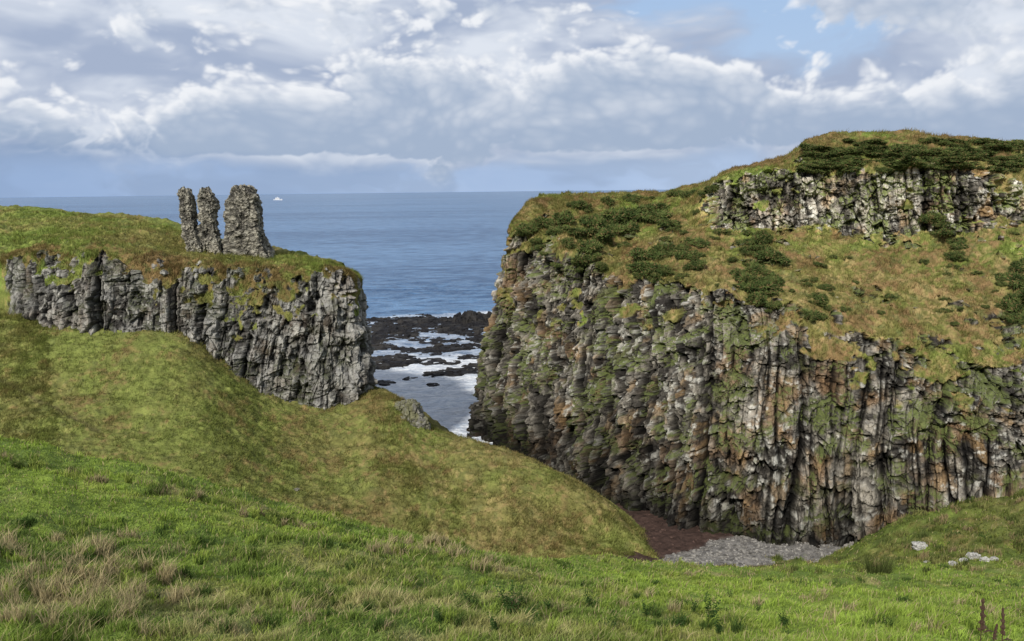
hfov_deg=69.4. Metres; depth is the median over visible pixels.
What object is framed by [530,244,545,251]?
gorse bush
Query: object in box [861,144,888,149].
gorse bush
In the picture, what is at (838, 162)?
gorse bush
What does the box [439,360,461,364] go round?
sea rock
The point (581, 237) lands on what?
gorse bush
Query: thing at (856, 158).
gorse bush
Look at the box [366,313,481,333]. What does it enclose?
sea rock
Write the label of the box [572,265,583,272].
gorse bush
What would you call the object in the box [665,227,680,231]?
gorse bush
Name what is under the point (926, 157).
gorse bush
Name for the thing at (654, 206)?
gorse bush
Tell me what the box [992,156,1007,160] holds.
gorse bush
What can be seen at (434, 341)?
sea rock
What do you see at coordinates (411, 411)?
rock outcrop
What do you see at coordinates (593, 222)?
gorse bush
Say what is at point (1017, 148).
gorse bush
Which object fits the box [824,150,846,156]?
gorse bush
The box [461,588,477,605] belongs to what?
weed plant
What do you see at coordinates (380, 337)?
sea rock
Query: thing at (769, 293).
gorse bush
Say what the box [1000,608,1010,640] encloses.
dock plant
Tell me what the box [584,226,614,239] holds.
gorse bush
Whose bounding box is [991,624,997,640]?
dock plant
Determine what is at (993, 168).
gorse bush
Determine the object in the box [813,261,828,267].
gorse bush
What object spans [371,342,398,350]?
sea rock
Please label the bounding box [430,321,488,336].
sea rock
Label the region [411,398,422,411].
rock outcrop
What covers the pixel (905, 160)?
gorse bush
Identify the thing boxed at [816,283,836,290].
gorse bush
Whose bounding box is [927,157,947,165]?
gorse bush
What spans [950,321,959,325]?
gorse bush
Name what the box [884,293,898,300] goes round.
gorse bush
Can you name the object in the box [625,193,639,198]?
gorse bush
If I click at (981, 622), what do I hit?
dock plant
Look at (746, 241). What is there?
gorse bush
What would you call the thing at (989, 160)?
gorse bush
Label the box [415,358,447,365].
sea rock
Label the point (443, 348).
sea rock
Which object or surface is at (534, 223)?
gorse bush
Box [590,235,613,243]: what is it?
gorse bush
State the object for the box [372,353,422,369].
sea rock
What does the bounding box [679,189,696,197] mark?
gorse bush
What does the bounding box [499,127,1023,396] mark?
headland grass
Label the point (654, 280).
gorse bush
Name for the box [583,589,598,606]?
weed plant
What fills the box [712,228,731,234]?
gorse bush
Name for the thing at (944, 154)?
gorse bush
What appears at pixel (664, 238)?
gorse bush
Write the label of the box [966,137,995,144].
gorse bush
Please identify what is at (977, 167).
gorse bush
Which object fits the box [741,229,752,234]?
gorse bush
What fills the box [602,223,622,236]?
gorse bush
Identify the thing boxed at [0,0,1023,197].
sky
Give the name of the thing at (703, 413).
headland
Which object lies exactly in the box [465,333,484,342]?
sea rock
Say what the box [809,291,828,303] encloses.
gorse bush
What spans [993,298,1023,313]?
gorse bush
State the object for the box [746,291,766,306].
gorse bush
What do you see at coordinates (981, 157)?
gorse bush
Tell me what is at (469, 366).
sea rock
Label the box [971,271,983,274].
gorse bush
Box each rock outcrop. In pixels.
[394,399,410,410]
[400,400,423,422]
[410,416,430,429]
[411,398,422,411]
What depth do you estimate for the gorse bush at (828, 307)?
72.58 m
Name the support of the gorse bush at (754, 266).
on the headland
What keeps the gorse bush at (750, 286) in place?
on the headland
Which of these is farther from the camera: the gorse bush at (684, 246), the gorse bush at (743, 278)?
the gorse bush at (684, 246)
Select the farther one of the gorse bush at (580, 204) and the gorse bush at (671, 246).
the gorse bush at (580, 204)
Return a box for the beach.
[615,503,853,566]
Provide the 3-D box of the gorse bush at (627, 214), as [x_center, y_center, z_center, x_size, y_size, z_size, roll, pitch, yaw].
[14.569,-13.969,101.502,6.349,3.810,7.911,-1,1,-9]
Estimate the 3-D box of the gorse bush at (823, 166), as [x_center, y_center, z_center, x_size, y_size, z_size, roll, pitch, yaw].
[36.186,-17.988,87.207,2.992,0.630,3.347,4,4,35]
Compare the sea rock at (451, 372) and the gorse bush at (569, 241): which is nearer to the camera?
the gorse bush at (569, 241)
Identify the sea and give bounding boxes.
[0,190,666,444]
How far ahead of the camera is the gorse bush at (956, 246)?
79.23 m
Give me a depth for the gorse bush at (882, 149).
87.56 m
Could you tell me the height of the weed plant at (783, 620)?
0.190 m
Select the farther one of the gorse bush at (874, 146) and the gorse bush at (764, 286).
the gorse bush at (874, 146)
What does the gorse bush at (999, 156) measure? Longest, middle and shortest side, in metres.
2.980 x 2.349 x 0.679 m
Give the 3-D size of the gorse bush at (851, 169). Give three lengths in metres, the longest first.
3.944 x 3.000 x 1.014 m
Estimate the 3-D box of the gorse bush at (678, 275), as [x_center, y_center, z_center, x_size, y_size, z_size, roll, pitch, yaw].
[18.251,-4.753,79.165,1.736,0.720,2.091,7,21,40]
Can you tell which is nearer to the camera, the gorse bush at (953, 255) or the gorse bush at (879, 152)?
the gorse bush at (953, 255)
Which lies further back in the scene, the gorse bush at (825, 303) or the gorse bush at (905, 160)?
the gorse bush at (905, 160)
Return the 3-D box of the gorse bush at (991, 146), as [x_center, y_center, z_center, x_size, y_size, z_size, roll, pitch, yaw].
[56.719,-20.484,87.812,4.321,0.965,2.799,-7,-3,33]
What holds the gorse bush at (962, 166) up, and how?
on the headland
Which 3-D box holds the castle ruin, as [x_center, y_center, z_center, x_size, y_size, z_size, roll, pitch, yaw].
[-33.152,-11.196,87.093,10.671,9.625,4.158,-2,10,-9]
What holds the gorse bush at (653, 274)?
on the headland
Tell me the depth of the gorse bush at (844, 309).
72.26 m
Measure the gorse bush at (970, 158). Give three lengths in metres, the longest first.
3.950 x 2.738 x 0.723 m
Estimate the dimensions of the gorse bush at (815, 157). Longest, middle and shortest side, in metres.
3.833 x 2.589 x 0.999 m
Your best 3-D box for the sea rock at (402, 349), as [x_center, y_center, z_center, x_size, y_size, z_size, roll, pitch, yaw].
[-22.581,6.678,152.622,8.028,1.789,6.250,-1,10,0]
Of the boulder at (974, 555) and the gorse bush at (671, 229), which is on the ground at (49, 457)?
the boulder at (974, 555)
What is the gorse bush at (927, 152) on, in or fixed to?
on the headland
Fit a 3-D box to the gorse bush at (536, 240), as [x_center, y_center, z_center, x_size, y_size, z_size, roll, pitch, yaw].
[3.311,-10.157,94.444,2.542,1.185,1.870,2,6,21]
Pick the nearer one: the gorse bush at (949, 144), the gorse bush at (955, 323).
the gorse bush at (955, 323)
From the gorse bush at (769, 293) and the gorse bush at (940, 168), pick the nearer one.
the gorse bush at (769, 293)
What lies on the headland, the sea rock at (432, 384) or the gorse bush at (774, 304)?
the gorse bush at (774, 304)
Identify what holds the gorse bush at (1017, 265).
on the headland
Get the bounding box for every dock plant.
[977,598,993,640]
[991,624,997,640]
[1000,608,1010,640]
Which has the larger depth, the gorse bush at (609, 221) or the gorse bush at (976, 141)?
the gorse bush at (609, 221)
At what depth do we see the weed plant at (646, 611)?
8.11 m
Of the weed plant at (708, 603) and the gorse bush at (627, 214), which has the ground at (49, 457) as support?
the weed plant at (708, 603)
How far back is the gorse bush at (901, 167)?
81.95 m
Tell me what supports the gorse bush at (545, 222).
on the headland
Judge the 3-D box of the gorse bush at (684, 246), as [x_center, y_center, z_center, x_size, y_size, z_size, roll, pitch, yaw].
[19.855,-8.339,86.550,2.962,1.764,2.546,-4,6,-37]
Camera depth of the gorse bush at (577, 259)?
86.83 m
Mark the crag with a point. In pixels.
(317, 350)
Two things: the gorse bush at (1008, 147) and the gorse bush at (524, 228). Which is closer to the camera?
the gorse bush at (1008, 147)
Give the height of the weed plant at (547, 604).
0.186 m
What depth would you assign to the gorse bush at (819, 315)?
70.68 m
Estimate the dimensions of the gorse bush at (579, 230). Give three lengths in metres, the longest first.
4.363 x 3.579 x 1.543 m
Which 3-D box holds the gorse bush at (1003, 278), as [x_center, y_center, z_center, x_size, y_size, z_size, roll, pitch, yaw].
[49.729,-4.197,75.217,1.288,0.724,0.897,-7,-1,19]
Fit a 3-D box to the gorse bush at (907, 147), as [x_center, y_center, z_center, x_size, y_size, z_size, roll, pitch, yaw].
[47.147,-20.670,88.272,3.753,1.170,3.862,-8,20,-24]
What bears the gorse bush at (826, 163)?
on the headland
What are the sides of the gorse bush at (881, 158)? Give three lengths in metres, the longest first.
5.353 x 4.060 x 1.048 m
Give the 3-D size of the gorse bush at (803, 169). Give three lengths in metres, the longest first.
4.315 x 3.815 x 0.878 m
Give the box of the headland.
[466,129,1023,547]
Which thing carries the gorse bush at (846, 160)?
on the headland
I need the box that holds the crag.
[0,205,377,409]
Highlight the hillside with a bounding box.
[0,308,657,558]
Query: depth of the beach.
64.17 m
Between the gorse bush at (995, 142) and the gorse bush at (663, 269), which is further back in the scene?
the gorse bush at (995, 142)
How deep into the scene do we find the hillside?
68.86 m
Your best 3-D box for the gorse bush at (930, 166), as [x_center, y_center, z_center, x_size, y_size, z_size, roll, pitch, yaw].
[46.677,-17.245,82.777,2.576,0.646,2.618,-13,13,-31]
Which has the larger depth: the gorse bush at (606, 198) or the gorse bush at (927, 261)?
the gorse bush at (606, 198)
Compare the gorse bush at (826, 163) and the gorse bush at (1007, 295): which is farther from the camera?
the gorse bush at (826, 163)
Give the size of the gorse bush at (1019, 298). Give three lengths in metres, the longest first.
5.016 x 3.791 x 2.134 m
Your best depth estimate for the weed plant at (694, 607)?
8.49 m
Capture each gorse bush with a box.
[515,222,537,234]
[528,220,543,231]
[528,237,541,244]
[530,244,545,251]
[531,216,562,228]
[539,251,548,256]
[544,225,571,235]
[550,262,562,267]
[551,209,576,225]
[561,238,573,249]
[566,226,585,235]
[570,254,587,266]
[572,200,594,209]
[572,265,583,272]
[573,234,586,239]
[575,238,604,253]
[578,213,607,228]
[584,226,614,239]
[584,252,601,263]
[590,213,618,224]
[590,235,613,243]
[594,261,607,270]
[600,195,613,205]
[601,240,612,246]
[602,206,639,222]
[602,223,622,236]
[615,220,639,232]
[616,241,633,247]
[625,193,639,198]
[625,197,639,202]
[625,260,645,273]
[626,246,667,262]
[630,212,645,222]
[632,271,642,278]
[635,201,672,213]
[638,209,673,223]
[640,260,677,276]
[641,196,654,199]
[641,269,664,279]
[647,276,657,283]
[650,242,676,251]
[654,218,683,228]
[659,235,673,241]
[660,250,673,256]
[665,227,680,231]
[666,191,676,196]
[674,249,706,261]
[674,272,689,279]
[676,242,690,250]
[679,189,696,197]
[679,229,688,234]
[682,262,701,270]
[683,236,712,248]
[691,259,706,271]
[692,209,699,214]
[697,190,710,195]
[704,185,715,190]
[707,185,718,193]
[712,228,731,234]
[726,256,738,261]
[729,267,747,278]
[734,238,755,245]
[735,279,783,292]
[736,272,764,291]
[738,243,772,250]
[740,249,754,255]
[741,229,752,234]
[742,260,767,274]
[744,280,768,291]
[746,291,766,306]
[748,289,779,297]
[750,229,773,244]
[752,247,792,266]
[756,272,783,289]
[759,267,774,275]
[762,300,783,308]
[770,276,785,286]
[794,166,823,173]
[795,165,826,173]
[798,155,827,160]
[798,282,813,286]
[799,143,822,151]
[799,150,822,156]
[800,162,832,165]
[800,309,827,320]
[804,145,832,150]
[804,311,816,321]
[805,161,824,168]
[805,298,828,307]
[806,168,829,173]
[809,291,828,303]
[810,277,818,281]
[811,165,830,168]
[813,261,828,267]
[815,157,834,162]
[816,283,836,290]
[823,305,833,311]
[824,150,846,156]
[827,164,846,169]
[828,146,843,151]
[828,254,837,258]
[830,160,865,166]
[831,160,847,165]
[835,166,862,174]
[839,157,853,161]
[840,146,861,154]
[840,306,850,311]
[841,138,856,142]
[841,155,864,160]
[844,148,862,153]
[859,153,880,156]
[861,138,887,144]
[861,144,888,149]
[865,149,889,156]
[873,146,898,151]
[873,167,899,172]
[875,156,895,161]
[879,147,903,152]
[881,159,899,164]
[882,152,915,157]
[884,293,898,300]
[889,155,926,170]
[890,143,923,150]
[891,160,926,171]
[896,146,928,155]
[899,148,937,155]
[915,210,946,223]
[918,136,941,143]
[919,155,940,160]
[919,259,929,264]
[921,164,943,168]
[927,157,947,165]
[929,229,939,235]
[932,146,964,154]
[932,221,950,227]
[933,166,950,169]
[935,152,959,156]
[935,308,954,312]
[936,227,956,236]
[937,140,952,145]
[939,162,973,171]
[941,155,957,163]
[941,156,968,163]
[942,142,956,146]
[942,250,965,260]
[944,235,966,246]
[945,263,960,268]
[950,139,969,144]
[950,243,968,250]
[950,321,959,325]
[951,144,970,147]
[952,151,972,156]
[958,147,997,156]
[958,161,979,164]
[963,156,980,159]
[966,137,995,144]
[969,166,983,169]
[970,156,991,158]
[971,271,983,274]
[972,152,988,156]
[976,140,1007,145]
[977,142,1008,150]
[980,140,1009,143]
[981,158,997,161]
[982,165,1004,171]
[985,161,1023,167]
[986,160,1006,165]
[989,145,1015,150]
[990,155,1013,160]
[991,270,1023,290]
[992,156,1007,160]
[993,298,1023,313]
[995,280,1006,286]
[996,276,1007,280]
[997,166,1021,172]
[1001,153,1023,162]
[1001,291,1023,306]
[1005,309,1023,318]
[1006,313,1023,324]
[1007,146,1023,150]
[1008,257,1023,272]
[1008,290,1023,305]
[1012,139,1023,142]
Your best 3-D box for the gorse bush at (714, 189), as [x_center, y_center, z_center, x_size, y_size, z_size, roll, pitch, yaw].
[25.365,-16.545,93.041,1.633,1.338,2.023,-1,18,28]
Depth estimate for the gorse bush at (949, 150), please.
85.74 m
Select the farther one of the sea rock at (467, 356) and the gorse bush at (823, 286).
the sea rock at (467, 356)
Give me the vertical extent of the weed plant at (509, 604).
0.350 m
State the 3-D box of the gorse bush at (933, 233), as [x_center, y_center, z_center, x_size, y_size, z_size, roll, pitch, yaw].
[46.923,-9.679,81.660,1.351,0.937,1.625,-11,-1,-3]
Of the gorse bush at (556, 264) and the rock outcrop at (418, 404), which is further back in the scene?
the gorse bush at (556, 264)
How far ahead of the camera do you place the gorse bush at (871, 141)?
89.41 m
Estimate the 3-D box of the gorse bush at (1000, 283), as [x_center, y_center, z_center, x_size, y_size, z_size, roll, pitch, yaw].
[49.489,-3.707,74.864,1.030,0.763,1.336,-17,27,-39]
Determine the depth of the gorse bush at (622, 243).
93.06 m
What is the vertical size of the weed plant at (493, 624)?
0.180 m
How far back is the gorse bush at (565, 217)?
96.53 m
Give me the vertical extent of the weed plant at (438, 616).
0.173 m
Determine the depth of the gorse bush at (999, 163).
82.51 m
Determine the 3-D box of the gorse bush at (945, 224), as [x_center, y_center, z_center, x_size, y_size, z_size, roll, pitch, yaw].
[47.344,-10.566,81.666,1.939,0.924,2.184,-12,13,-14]
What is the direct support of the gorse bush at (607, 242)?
on the headland
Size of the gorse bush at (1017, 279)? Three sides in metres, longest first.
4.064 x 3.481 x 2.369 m
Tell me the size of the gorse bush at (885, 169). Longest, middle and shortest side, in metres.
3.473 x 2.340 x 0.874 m
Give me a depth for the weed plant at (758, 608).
9.05 m
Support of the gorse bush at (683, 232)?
on the headland
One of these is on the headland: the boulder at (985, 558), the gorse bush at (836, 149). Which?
the gorse bush at (836, 149)
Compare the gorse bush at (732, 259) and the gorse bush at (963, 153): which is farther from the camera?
the gorse bush at (963, 153)
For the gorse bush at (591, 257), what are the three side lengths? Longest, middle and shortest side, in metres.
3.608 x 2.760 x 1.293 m
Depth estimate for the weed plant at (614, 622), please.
6.35 m
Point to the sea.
(436, 254)
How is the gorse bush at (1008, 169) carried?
on the headland
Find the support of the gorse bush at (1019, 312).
on the headland
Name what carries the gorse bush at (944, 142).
on the headland
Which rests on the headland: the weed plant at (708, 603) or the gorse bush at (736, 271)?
the gorse bush at (736, 271)
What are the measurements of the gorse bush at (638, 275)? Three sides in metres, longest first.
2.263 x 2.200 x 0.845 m
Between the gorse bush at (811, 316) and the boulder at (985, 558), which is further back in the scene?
the gorse bush at (811, 316)
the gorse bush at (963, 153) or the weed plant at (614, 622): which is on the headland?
the gorse bush at (963, 153)
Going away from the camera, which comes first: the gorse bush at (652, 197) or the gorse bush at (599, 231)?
the gorse bush at (599, 231)
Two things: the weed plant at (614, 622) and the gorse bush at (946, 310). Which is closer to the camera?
the weed plant at (614, 622)
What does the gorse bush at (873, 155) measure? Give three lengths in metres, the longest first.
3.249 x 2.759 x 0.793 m
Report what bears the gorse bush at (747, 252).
on the headland
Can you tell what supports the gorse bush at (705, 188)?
on the headland
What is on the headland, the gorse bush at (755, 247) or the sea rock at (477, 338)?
the gorse bush at (755, 247)
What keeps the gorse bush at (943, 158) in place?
on the headland
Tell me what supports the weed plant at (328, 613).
on the ground at (49, 457)
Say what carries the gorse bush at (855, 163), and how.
on the headland
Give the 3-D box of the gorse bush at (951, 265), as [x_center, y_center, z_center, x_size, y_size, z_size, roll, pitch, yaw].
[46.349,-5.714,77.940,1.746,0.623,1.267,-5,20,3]
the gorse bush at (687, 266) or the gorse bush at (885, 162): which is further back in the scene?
the gorse bush at (885, 162)
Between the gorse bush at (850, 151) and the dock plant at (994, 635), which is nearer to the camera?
the dock plant at (994, 635)
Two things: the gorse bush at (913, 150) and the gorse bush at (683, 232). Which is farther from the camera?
the gorse bush at (683, 232)
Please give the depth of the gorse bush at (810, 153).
88.47 m
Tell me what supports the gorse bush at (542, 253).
on the headland
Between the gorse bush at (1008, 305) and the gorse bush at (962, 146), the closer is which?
the gorse bush at (1008, 305)
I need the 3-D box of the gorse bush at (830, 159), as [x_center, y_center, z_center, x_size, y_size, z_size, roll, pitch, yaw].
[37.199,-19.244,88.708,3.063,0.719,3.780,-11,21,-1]
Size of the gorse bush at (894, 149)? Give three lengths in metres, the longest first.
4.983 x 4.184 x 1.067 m
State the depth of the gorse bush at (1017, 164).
82.40 m
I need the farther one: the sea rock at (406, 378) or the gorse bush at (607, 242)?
the sea rock at (406, 378)
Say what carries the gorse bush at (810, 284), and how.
on the headland
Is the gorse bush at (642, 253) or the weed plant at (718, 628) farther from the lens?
the gorse bush at (642, 253)
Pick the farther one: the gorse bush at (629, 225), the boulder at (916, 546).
the gorse bush at (629, 225)
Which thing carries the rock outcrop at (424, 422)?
on the hillside
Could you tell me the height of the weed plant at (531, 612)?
0.258 m
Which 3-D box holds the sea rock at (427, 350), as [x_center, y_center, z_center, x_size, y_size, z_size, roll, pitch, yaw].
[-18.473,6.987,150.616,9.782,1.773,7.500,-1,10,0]
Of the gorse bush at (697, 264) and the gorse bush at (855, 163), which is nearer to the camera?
the gorse bush at (697, 264)
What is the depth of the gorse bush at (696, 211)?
94.57 m
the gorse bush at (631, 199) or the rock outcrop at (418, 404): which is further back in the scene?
the gorse bush at (631, 199)
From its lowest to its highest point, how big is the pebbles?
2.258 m
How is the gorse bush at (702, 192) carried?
on the headland
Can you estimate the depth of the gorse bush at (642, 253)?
85.07 m
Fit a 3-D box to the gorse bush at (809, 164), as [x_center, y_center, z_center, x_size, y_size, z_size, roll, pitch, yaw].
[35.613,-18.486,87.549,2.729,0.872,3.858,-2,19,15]
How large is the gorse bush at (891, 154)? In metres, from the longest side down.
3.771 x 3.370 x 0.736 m
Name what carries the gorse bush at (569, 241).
on the headland
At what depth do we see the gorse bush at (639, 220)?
99.73 m
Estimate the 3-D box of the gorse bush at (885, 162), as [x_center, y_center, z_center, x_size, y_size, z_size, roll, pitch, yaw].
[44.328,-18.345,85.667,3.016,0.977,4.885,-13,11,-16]
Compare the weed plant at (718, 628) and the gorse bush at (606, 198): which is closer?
the weed plant at (718, 628)
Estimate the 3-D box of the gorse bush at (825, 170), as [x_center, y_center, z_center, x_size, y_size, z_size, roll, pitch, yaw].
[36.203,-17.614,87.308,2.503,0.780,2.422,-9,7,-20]
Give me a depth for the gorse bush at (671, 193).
105.80 m
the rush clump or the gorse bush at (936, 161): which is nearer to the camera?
the rush clump
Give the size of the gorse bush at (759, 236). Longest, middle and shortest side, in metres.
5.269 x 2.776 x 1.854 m
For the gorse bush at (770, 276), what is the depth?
75.63 m
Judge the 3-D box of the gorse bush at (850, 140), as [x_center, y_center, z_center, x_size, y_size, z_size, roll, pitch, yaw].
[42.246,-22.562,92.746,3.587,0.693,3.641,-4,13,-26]
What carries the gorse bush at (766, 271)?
on the headland
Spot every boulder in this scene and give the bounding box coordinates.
[912,541,927,549]
[966,552,980,559]
[979,556,989,561]
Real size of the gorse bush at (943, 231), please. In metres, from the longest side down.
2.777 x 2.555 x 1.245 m
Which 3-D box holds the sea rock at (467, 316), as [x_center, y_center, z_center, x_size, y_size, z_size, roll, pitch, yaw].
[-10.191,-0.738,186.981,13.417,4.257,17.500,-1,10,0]
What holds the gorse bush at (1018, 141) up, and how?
on the headland
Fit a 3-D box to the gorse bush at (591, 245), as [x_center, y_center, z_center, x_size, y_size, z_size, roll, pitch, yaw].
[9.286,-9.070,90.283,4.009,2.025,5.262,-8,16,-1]
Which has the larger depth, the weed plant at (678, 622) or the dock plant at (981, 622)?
the weed plant at (678, 622)
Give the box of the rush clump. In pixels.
[862,550,894,573]
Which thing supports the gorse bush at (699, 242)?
on the headland
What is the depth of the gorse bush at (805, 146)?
90.47 m
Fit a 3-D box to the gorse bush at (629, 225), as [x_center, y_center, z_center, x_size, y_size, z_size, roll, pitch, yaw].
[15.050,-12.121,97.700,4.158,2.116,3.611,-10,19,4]
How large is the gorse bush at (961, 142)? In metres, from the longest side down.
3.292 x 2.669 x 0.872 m
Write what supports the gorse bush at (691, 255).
on the headland
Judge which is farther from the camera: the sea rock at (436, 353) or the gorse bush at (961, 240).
the sea rock at (436, 353)
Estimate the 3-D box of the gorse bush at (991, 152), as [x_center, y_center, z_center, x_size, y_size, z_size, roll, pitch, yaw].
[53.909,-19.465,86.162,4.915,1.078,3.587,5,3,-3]
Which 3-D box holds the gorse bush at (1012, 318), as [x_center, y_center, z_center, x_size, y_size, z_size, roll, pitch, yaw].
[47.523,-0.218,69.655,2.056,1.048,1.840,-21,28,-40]
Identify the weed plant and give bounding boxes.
[325,604,331,615]
[432,603,442,623]
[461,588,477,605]
[487,609,499,631]
[495,580,521,616]
[519,601,540,622]
[541,592,552,610]
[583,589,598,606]
[605,611,617,629]
[642,600,655,616]
[673,610,685,628]
[690,594,700,611]
[704,591,721,623]
[713,612,724,634]
[753,599,761,610]
[776,606,789,626]
[883,613,896,628]
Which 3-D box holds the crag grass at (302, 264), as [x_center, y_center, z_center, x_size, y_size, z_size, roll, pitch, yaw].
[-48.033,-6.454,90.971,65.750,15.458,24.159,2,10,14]
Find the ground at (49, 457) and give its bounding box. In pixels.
[0,438,1023,640]
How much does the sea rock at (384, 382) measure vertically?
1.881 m
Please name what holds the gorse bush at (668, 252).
on the headland
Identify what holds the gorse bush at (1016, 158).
on the headland
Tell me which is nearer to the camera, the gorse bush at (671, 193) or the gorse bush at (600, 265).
the gorse bush at (600, 265)
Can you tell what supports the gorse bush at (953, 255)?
on the headland
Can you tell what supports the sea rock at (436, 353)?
in the sea
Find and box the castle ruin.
[177,184,275,258]
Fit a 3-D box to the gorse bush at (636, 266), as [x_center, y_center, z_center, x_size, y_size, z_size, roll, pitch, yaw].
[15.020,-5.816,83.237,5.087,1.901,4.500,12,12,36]
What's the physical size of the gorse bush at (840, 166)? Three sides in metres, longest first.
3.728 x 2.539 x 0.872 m
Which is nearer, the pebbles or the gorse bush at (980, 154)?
the pebbles
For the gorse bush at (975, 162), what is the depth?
83.65 m
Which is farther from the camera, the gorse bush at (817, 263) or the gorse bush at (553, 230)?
the gorse bush at (553, 230)
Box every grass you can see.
[0,207,364,320]
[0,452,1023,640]
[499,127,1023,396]
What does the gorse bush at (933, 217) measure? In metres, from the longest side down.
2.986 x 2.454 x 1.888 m
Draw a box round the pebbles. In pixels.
[616,503,853,566]
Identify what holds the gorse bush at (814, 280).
on the headland
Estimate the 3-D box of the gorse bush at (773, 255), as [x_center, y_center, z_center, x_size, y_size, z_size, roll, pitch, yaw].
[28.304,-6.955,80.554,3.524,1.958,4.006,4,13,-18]
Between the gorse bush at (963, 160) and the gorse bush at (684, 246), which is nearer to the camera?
the gorse bush at (963, 160)
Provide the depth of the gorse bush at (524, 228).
95.05 m
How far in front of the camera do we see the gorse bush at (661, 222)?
93.70 m
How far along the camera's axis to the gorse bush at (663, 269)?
79.90 m
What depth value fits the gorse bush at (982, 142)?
89.61 m
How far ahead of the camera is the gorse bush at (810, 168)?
86.79 m
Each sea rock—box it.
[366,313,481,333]
[371,331,418,343]
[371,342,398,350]
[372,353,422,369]
[376,380,395,385]
[391,346,415,352]
[400,348,440,354]
[402,376,417,380]
[408,337,463,344]
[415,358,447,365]
[422,343,480,352]
[422,367,477,377]
[426,383,439,386]
[429,352,450,355]
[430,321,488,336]
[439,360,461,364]
[451,310,491,323]
[457,354,478,359]
[460,363,477,371]
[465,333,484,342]
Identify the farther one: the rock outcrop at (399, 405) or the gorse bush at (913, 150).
the gorse bush at (913, 150)
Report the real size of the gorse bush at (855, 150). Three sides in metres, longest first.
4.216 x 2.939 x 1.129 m
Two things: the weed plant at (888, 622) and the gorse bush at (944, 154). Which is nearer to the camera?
the weed plant at (888, 622)
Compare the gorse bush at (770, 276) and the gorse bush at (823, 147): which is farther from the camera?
the gorse bush at (823, 147)
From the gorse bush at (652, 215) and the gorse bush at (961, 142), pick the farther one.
the gorse bush at (652, 215)
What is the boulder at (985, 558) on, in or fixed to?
on the ground at (49, 457)
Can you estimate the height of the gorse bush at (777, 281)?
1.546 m
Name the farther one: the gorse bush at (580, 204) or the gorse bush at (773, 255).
the gorse bush at (580, 204)
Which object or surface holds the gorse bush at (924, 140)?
on the headland
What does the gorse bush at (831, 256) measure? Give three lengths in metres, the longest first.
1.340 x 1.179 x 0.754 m

